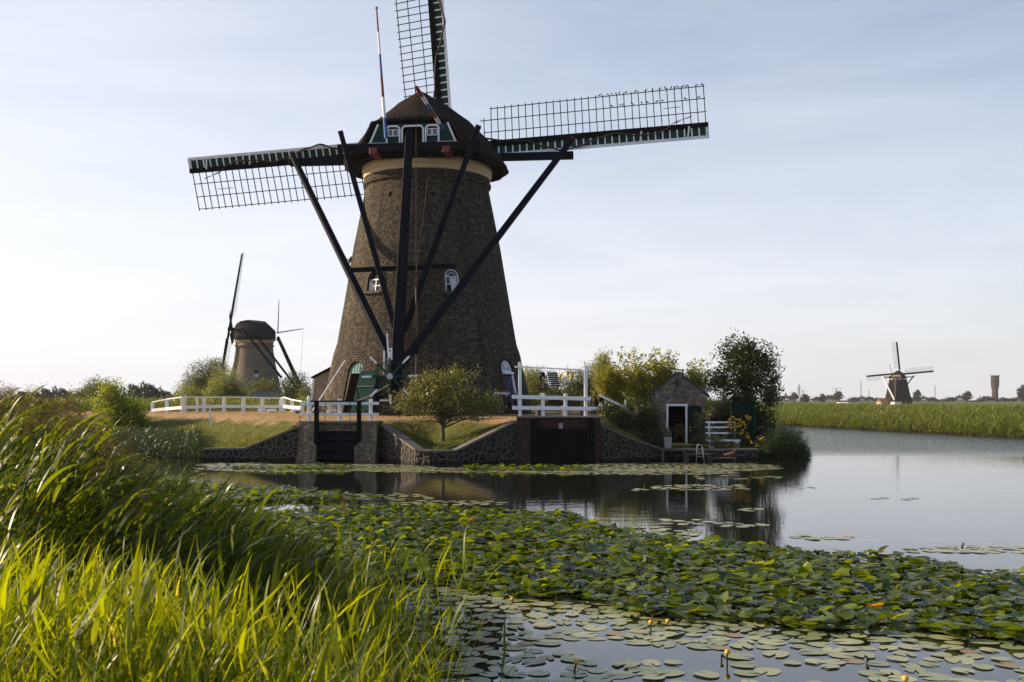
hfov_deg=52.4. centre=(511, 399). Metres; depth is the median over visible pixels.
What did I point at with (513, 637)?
lily pad
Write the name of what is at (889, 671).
lily pad
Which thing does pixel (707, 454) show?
wooden step
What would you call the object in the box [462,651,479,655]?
lily pad
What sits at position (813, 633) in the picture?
lily pad
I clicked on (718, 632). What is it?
lily pad
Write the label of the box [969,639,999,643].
lily pad
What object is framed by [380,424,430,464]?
basalt wing wall
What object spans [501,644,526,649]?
lily pad
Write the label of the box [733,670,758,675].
lily pad
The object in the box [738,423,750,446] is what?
yellow coneflower
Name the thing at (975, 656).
lily pad
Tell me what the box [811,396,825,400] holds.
tree
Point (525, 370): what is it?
bush
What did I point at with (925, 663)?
lily pad
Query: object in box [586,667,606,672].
lily pad
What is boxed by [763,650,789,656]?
lily pad
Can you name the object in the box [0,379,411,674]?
reed bed
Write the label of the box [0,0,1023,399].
sky
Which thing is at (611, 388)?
golden shrub
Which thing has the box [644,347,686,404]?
golden shrub
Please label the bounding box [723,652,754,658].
lily pad
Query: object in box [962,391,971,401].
tree
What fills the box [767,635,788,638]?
lily pad
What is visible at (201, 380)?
willow bush
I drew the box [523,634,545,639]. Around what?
lily pad
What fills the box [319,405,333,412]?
garden table
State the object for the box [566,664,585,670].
lily pad
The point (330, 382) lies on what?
white pole
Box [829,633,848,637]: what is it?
lily pad
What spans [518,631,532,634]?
lily pad
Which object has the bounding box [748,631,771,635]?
lily pad
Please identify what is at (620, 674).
lily pad
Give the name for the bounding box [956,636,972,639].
lily pad
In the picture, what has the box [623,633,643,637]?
lily pad
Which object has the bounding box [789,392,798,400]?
tree
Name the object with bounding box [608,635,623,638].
lily pad
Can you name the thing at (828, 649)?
lily pad
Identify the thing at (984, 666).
lily pad
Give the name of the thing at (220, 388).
willow bush
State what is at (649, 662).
lily pad
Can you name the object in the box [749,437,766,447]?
yellow coneflower
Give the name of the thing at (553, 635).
lily pad
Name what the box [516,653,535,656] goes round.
lily pad
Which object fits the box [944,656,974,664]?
lily pad
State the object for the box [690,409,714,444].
border plant
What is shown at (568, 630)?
lily pad
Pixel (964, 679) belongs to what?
lily pad
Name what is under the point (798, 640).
lily pad
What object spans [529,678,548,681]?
lily pad
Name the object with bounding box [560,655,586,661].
lily pad
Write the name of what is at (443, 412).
apple tree
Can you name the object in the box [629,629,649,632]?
lily pad
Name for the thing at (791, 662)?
lily pad
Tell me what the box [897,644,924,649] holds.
lily pad
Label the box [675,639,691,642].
lily pad
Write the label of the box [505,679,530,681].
lily pad
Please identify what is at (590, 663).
lily pad
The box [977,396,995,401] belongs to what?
tree
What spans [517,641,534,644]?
lily pad
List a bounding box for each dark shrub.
[593,399,623,427]
[611,403,639,435]
[628,389,664,442]
[645,426,664,447]
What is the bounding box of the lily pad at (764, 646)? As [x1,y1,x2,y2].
[755,645,778,648]
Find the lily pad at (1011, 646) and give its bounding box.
[1000,644,1023,649]
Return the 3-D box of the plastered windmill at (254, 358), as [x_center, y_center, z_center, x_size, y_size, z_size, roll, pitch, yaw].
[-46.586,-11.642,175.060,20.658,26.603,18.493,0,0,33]
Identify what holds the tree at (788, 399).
on the ground at (258, 421)
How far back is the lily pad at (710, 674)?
9.04 m
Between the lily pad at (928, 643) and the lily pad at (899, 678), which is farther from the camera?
the lily pad at (928, 643)
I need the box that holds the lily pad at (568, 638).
[563,637,579,639]
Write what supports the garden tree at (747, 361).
on the ground at (258, 421)
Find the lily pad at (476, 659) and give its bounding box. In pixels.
[459,657,487,662]
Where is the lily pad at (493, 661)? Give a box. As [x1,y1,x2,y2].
[486,660,504,664]
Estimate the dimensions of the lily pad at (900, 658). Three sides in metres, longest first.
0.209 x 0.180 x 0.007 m
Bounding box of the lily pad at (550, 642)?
[532,639,560,644]
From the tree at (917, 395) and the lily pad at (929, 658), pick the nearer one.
the lily pad at (929, 658)
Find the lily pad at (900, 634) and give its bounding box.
[883,631,914,636]
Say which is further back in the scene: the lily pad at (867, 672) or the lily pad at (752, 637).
the lily pad at (752, 637)
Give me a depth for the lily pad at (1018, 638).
10.41 m
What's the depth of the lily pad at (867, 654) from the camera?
9.75 m
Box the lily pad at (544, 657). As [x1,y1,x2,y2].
[537,655,553,659]
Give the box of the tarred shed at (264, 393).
[248,391,279,403]
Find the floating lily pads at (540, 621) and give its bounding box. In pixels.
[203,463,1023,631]
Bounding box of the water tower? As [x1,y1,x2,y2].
[990,375,999,400]
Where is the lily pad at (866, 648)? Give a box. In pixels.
[859,646,876,649]
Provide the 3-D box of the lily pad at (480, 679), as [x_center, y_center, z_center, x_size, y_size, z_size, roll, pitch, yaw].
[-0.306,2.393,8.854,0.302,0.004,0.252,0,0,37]
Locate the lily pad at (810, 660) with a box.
[805,658,823,663]
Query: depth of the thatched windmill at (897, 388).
417.15 m
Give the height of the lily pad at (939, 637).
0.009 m
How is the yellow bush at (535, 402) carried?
on the ground at (258, 421)
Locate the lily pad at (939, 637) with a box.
[928,634,955,639]
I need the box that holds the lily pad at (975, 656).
[962,654,983,658]
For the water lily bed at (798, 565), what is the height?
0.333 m
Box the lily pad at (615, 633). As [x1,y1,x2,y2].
[606,631,624,634]
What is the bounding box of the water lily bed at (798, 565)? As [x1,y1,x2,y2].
[168,462,1023,638]
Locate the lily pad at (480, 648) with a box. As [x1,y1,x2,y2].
[473,646,493,650]
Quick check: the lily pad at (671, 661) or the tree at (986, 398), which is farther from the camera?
the tree at (986, 398)
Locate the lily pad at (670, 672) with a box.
[656,669,684,675]
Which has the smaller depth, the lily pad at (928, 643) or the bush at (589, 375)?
the lily pad at (928, 643)
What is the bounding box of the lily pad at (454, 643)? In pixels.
[446,641,465,645]
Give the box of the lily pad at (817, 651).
[799,648,828,653]
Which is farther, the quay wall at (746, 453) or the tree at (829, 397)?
the tree at (829, 397)
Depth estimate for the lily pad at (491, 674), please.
9.03 m
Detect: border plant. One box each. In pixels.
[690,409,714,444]
[690,433,704,447]
[704,434,725,447]
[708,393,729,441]
[711,441,746,447]
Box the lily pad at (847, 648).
[838,646,859,650]
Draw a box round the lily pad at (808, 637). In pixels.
[798,635,821,639]
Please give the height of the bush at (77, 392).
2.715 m
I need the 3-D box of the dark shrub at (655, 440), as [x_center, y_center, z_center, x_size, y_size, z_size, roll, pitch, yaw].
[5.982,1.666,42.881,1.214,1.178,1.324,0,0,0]
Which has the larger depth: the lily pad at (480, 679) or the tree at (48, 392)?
the tree at (48, 392)
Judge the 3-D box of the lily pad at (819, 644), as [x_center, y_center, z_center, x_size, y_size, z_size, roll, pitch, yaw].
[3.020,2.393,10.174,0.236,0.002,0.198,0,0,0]
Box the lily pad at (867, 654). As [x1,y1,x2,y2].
[853,651,875,657]
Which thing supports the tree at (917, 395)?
on the ground at (258, 421)
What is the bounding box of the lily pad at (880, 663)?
[866,661,889,665]
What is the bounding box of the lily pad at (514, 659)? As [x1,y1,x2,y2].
[501,656,521,662]
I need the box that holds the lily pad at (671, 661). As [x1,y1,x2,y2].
[664,660,682,663]
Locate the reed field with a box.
[10,394,311,411]
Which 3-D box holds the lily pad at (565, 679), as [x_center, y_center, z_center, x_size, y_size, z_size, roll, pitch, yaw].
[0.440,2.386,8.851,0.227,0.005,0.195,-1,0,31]
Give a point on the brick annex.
(319, 381)
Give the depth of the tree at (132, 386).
357.19 m
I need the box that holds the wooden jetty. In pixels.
[659,449,686,460]
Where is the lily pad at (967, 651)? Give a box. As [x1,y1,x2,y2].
[960,649,981,653]
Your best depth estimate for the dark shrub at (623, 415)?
43.04 m
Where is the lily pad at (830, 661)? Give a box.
[822,659,845,663]
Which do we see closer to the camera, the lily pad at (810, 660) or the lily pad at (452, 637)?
the lily pad at (810, 660)
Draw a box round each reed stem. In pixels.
[378,532,399,612]
[403,556,441,663]
[501,598,525,681]
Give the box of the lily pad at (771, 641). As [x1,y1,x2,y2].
[758,639,785,644]
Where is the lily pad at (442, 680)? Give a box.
[435,678,458,681]
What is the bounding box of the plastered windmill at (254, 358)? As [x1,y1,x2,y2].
[222,252,302,401]
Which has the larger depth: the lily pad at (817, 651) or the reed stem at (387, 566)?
the lily pad at (817, 651)
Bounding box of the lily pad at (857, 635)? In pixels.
[850,633,866,637]
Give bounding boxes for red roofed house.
[876,398,887,403]
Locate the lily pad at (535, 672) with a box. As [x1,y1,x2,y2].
[528,670,549,675]
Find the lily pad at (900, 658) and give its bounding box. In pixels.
[886,655,908,660]
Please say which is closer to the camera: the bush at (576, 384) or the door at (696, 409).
the door at (696, 409)
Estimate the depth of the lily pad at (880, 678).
8.93 m
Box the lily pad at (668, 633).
[653,631,676,636]
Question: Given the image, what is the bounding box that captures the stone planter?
[658,426,674,447]
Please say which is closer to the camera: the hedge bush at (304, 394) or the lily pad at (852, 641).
the lily pad at (852, 641)
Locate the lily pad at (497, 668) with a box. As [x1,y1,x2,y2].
[488,665,517,672]
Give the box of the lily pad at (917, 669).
[904,666,925,672]
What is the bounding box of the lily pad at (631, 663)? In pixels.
[612,660,639,667]
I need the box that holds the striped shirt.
[548,372,559,386]
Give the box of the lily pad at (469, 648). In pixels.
[453,646,473,650]
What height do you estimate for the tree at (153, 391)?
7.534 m
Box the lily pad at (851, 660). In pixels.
[841,658,864,663]
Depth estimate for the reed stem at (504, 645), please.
8.18 m
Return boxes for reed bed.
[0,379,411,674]
[760,399,1023,436]
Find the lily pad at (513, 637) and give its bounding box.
[507,635,522,638]
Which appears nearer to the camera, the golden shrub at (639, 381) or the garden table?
the garden table
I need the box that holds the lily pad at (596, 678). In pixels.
[583,675,612,681]
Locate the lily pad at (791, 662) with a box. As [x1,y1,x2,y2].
[784,660,801,663]
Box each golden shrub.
[589,350,639,414]
[618,346,662,414]
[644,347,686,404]
[685,358,715,414]
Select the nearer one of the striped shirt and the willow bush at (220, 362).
the striped shirt
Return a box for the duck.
[724,448,737,457]
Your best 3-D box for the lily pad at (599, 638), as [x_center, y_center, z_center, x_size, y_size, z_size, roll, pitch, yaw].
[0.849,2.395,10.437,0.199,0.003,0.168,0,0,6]
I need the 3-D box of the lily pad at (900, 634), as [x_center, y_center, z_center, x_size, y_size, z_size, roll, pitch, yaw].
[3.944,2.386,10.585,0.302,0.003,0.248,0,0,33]
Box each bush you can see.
[66,380,95,400]
[76,374,117,409]
[87,375,154,429]
[168,379,205,400]
[173,356,228,399]
[197,363,254,400]
[209,356,231,385]
[244,376,282,398]
[273,369,312,401]
[293,379,311,399]
[523,365,548,404]
[524,366,569,400]
[530,399,540,412]
[532,385,589,412]
[559,365,597,411]
[574,360,599,412]
[588,347,615,394]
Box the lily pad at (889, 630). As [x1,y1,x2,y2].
[883,629,899,631]
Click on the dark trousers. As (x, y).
(541, 374)
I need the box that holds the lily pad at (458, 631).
[447,629,466,633]
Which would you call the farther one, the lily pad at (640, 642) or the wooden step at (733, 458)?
the wooden step at (733, 458)
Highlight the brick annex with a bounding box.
[311,367,330,412]
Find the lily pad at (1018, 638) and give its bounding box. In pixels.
[1013,637,1023,640]
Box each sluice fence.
[300,399,378,420]
[512,362,590,415]
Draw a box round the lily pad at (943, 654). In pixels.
[930,652,951,656]
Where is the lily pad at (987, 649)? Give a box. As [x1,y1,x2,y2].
[979,647,999,651]
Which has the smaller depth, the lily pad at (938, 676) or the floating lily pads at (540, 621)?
the lily pad at (938, 676)
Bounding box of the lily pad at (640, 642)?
[625,640,650,644]
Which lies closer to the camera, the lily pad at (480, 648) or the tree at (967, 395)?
the lily pad at (480, 648)
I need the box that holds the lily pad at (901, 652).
[893,650,916,655]
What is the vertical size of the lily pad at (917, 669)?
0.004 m
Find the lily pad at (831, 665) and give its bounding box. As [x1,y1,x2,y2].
[821,664,839,667]
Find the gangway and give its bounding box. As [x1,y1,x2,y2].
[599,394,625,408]
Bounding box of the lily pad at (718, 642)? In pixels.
[707,641,727,645]
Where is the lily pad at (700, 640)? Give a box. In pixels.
[693,639,706,642]
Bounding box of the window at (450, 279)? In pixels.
[441,267,463,294]
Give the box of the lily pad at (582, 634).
[571,632,596,636]
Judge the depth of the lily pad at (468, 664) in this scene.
9.38 m
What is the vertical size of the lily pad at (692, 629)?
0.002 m
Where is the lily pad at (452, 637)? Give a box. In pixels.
[438,635,464,640]
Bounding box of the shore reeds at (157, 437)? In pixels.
[86,424,211,457]
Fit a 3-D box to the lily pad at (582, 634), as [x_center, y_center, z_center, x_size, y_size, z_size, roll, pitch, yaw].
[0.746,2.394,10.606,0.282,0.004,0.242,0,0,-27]
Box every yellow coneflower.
[726,416,744,443]
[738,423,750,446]
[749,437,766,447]
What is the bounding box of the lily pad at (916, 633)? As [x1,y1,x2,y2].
[910,631,932,636]
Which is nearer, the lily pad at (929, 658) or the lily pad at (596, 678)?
the lily pad at (596, 678)
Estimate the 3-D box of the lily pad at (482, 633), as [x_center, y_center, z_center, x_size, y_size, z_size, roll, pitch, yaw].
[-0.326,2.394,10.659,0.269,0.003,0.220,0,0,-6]
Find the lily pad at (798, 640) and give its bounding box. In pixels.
[787,639,805,642]
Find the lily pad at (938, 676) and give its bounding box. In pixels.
[918,672,952,680]
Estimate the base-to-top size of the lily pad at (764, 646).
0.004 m
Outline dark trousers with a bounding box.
[539,372,544,380]
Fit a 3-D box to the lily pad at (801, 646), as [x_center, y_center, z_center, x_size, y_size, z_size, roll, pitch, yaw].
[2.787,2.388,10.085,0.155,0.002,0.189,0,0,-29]
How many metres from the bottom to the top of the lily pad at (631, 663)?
0.003 m
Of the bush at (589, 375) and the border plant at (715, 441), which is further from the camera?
the bush at (589, 375)
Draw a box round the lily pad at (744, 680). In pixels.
[741,679,757,681]
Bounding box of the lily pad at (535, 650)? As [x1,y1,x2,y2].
[524,648,542,652]
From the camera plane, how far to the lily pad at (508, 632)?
10.67 m
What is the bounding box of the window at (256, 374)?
[254,370,258,377]
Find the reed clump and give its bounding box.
[751,420,812,459]
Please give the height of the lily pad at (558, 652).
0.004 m
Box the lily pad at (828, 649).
[822,647,842,651]
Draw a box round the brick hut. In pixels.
[648,369,709,443]
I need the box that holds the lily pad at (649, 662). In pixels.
[640,659,660,665]
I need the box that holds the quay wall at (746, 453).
[665,448,758,459]
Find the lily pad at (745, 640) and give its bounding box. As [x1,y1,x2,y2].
[738,639,753,642]
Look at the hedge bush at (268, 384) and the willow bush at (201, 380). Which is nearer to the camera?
the willow bush at (201, 380)
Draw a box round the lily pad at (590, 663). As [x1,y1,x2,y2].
[579,661,596,664]
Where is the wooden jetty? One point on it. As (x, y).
(663, 450)
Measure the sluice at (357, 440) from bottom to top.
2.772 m
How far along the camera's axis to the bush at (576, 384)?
67.75 m
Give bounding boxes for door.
[350,370,377,412]
[688,406,700,443]
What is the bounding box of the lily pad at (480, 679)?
[458,677,490,681]
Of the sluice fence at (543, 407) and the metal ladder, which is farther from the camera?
the metal ladder
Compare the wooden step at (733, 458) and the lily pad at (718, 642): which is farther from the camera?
the wooden step at (733, 458)
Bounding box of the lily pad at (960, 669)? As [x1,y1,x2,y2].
[951,667,974,672]
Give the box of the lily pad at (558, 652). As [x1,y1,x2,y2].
[551,650,573,654]
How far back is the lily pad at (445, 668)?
9.25 m
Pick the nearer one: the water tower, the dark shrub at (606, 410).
the dark shrub at (606, 410)
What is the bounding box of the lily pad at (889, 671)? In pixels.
[879,669,900,674]
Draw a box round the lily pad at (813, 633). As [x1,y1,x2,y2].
[807,631,826,635]
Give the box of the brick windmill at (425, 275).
[187,0,708,415]
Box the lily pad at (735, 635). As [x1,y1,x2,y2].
[726,633,743,636]
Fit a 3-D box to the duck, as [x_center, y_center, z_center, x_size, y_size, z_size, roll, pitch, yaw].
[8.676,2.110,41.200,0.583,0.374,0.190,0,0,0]
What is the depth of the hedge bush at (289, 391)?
84.46 m
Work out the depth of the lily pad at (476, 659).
9.53 m
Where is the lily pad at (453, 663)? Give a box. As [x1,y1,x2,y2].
[440,662,458,666]
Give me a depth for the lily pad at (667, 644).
10.21 m
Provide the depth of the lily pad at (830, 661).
9.49 m
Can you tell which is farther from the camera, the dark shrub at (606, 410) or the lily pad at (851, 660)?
the dark shrub at (606, 410)
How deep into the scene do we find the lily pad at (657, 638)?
10.40 m
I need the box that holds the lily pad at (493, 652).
[484,650,509,655]
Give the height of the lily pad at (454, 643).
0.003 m
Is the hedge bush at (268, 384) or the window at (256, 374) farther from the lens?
the window at (256, 374)
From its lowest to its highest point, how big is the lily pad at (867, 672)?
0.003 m
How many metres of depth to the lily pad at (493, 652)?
9.83 m
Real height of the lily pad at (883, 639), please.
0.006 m
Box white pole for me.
[312,360,344,410]
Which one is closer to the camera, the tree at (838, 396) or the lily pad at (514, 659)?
the lily pad at (514, 659)
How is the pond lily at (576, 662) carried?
in the water
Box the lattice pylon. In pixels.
[797,384,799,400]
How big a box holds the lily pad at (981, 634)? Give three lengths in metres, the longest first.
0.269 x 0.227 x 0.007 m
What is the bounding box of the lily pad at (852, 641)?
[833,638,863,643]
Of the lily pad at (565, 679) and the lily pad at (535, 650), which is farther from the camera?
the lily pad at (535, 650)
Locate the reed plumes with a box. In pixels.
[0,381,164,562]
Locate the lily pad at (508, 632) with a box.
[498,630,514,633]
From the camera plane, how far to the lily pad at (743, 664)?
9.38 m
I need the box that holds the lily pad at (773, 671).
[754,668,780,674]
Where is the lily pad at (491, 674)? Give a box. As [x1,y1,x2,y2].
[479,672,497,676]
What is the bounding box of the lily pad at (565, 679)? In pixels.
[550,677,575,681]
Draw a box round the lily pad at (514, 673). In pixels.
[504,671,527,676]
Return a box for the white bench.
[705,421,739,447]
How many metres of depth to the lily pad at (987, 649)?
9.94 m
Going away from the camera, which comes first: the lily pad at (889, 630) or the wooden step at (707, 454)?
the lily pad at (889, 630)
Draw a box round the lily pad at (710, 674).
[693,670,719,677]
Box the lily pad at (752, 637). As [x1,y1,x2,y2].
[745,636,763,639]
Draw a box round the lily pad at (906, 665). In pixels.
[900,663,919,666]
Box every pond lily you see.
[573,659,579,673]
[725,649,729,663]
[902,676,908,681]
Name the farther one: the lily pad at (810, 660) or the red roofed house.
the red roofed house
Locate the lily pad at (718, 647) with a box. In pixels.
[710,646,728,649]
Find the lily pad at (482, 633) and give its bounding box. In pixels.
[468,631,492,635]
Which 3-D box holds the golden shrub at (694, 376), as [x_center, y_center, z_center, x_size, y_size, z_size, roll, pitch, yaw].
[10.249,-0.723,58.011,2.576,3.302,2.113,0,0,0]
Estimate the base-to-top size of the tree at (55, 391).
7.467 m
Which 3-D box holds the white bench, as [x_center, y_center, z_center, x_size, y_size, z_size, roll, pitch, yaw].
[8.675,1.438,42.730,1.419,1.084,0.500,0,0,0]
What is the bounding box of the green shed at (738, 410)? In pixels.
[728,402,754,446]
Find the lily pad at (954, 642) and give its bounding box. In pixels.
[944,641,963,643]
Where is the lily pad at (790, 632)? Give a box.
[781,631,799,634]
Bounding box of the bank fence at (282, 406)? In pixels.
[151,396,303,412]
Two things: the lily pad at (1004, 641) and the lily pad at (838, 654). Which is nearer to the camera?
the lily pad at (838, 654)
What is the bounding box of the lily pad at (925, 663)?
[917,661,939,666]
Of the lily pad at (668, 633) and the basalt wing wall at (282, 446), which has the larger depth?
the basalt wing wall at (282, 446)
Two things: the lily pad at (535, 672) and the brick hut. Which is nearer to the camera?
the lily pad at (535, 672)
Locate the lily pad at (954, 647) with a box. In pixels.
[940,644,963,649]
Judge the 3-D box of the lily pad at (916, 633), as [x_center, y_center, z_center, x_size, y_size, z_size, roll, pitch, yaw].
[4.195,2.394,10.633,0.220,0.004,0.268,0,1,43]
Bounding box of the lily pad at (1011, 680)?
[1006,679,1023,681]
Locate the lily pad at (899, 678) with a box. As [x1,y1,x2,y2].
[888,675,916,681]
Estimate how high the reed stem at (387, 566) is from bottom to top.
1.341 m
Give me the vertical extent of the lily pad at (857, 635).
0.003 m
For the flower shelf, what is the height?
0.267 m
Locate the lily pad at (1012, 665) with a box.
[995,662,1019,667]
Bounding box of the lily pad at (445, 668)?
[435,666,452,671]
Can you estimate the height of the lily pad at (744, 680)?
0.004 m
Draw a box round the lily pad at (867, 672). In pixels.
[858,670,885,675]
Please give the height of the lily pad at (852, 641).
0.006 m
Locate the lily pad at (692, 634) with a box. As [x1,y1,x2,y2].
[685,632,701,635]
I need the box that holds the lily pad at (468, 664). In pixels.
[458,663,474,667]
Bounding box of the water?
[120,425,1023,681]
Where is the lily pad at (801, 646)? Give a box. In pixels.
[790,644,807,647]
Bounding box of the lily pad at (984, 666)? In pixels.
[972,663,993,668]
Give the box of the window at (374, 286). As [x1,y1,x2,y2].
[363,271,383,294]
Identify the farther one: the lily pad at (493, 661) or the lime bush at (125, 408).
the lime bush at (125, 408)
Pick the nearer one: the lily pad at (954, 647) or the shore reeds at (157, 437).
the lily pad at (954, 647)
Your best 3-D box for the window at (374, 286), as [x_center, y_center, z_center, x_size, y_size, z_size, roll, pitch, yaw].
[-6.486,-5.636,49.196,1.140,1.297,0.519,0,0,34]
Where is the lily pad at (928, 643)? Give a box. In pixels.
[913,641,936,644]
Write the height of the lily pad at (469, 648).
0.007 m
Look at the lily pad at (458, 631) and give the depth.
10.73 m
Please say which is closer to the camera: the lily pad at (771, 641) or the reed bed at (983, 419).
the lily pad at (771, 641)
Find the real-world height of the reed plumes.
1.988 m
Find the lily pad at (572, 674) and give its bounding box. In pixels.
[560,671,587,676]
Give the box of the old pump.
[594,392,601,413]
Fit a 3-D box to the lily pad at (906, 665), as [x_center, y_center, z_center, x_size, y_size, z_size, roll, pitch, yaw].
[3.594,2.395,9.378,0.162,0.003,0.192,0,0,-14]
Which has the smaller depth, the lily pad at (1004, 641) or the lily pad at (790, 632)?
the lily pad at (1004, 641)
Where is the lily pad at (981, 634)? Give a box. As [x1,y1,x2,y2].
[975,632,991,636]
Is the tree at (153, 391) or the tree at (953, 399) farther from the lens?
the tree at (953, 399)
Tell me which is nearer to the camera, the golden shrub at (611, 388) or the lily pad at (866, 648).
the lily pad at (866, 648)
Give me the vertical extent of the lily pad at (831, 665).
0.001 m
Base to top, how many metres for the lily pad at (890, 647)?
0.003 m
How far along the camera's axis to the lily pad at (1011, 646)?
10.09 m
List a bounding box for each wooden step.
[686,453,710,460]
[710,457,736,460]
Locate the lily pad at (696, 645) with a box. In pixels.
[686,643,714,648]
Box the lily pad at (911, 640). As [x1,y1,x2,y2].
[901,638,917,641]
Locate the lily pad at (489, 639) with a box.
[479,638,498,642]
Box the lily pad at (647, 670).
[628,667,659,674]
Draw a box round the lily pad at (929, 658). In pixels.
[923,657,942,660]
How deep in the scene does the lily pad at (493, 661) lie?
9.48 m
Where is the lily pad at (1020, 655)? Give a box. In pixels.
[1013,653,1023,657]
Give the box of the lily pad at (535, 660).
[521,658,545,664]
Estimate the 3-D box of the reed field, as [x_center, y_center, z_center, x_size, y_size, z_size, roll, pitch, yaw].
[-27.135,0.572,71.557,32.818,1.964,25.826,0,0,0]
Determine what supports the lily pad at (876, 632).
on the water
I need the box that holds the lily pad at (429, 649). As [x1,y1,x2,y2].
[419,645,440,650]
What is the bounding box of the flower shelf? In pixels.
[493,392,508,396]
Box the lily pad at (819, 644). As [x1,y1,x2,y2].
[808,642,831,646]
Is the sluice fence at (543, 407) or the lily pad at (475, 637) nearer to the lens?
the lily pad at (475, 637)
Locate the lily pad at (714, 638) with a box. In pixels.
[705,636,730,640]
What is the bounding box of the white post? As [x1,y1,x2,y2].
[209,405,211,425]
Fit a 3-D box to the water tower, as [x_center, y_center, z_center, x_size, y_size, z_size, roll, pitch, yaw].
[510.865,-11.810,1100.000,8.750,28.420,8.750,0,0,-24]
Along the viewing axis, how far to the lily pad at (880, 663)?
9.44 m
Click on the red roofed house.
(881, 400)
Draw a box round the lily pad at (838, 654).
[827,652,854,657]
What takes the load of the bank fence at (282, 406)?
on the ground at (258, 421)
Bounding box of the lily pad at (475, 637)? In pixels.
[466,636,484,639]
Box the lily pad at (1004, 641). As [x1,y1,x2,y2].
[998,639,1014,643]
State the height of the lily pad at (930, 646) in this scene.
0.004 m
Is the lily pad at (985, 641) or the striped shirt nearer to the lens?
the lily pad at (985, 641)
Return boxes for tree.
[41,388,54,399]
[51,385,58,398]
[56,387,70,400]
[124,383,143,399]
[135,380,149,399]
[139,383,160,399]
[152,386,167,399]
[160,390,173,399]
[383,357,508,441]
[701,327,787,442]
[777,395,795,401]
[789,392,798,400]
[799,394,810,401]
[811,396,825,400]
[826,394,834,400]
[833,391,843,401]
[852,396,868,401]
[912,390,922,401]
[926,397,937,401]
[943,397,956,401]
[952,395,964,401]
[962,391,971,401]
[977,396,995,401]
[994,397,1009,401]
[1016,384,1023,401]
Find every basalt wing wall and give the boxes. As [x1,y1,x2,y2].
[203,426,298,460]
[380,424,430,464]
[431,420,516,464]
[600,424,666,461]
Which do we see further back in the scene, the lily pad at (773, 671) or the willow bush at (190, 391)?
the willow bush at (190, 391)
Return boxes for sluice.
[296,400,381,461]
[516,416,600,461]
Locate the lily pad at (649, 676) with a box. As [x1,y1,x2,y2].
[642,674,664,678]
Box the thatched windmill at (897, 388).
[866,342,933,403]
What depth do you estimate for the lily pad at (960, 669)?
9.20 m
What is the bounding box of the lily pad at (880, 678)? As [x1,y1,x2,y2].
[868,676,887,681]
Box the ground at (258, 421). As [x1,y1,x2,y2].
[56,400,1023,460]
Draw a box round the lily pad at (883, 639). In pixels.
[865,636,896,641]
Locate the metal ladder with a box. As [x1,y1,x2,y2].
[696,444,704,460]
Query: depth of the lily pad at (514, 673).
9.08 m
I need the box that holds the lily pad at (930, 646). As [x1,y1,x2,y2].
[921,645,942,648]
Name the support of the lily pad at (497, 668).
on the water
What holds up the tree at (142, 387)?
on the ground at (258, 421)
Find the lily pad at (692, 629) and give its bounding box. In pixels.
[683,627,707,631]
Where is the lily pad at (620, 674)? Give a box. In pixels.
[601,671,634,678]
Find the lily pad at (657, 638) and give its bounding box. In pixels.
[643,636,665,640]
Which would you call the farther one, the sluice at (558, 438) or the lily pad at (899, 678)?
the sluice at (558, 438)
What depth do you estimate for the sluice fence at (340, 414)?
40.84 m
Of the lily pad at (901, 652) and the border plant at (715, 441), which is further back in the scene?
the border plant at (715, 441)
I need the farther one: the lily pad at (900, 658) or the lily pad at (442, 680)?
the lily pad at (900, 658)
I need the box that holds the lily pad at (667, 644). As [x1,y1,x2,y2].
[652,641,675,647]
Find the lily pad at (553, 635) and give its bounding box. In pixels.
[545,633,566,637]
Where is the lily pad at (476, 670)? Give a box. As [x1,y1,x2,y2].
[451,667,483,673]
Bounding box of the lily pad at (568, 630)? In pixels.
[553,628,578,633]
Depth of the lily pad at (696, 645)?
10.11 m
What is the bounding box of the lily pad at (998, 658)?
[990,657,1011,659]
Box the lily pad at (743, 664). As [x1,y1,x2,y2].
[730,661,755,666]
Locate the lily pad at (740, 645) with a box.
[730,643,752,647]
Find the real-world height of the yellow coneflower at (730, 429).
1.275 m
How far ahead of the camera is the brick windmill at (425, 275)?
49.30 m
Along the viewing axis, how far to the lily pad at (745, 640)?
10.32 m
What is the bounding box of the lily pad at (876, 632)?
[868,630,886,633]
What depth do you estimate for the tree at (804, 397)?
748.71 m
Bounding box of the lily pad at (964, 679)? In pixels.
[949,678,981,681]
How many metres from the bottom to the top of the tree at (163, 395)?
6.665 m
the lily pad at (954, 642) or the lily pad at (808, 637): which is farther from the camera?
the lily pad at (808, 637)
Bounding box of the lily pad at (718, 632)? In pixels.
[712,631,728,634]
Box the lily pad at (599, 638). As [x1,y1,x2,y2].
[588,637,605,639]
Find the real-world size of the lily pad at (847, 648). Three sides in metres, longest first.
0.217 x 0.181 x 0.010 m
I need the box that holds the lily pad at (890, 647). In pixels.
[879,645,897,649]

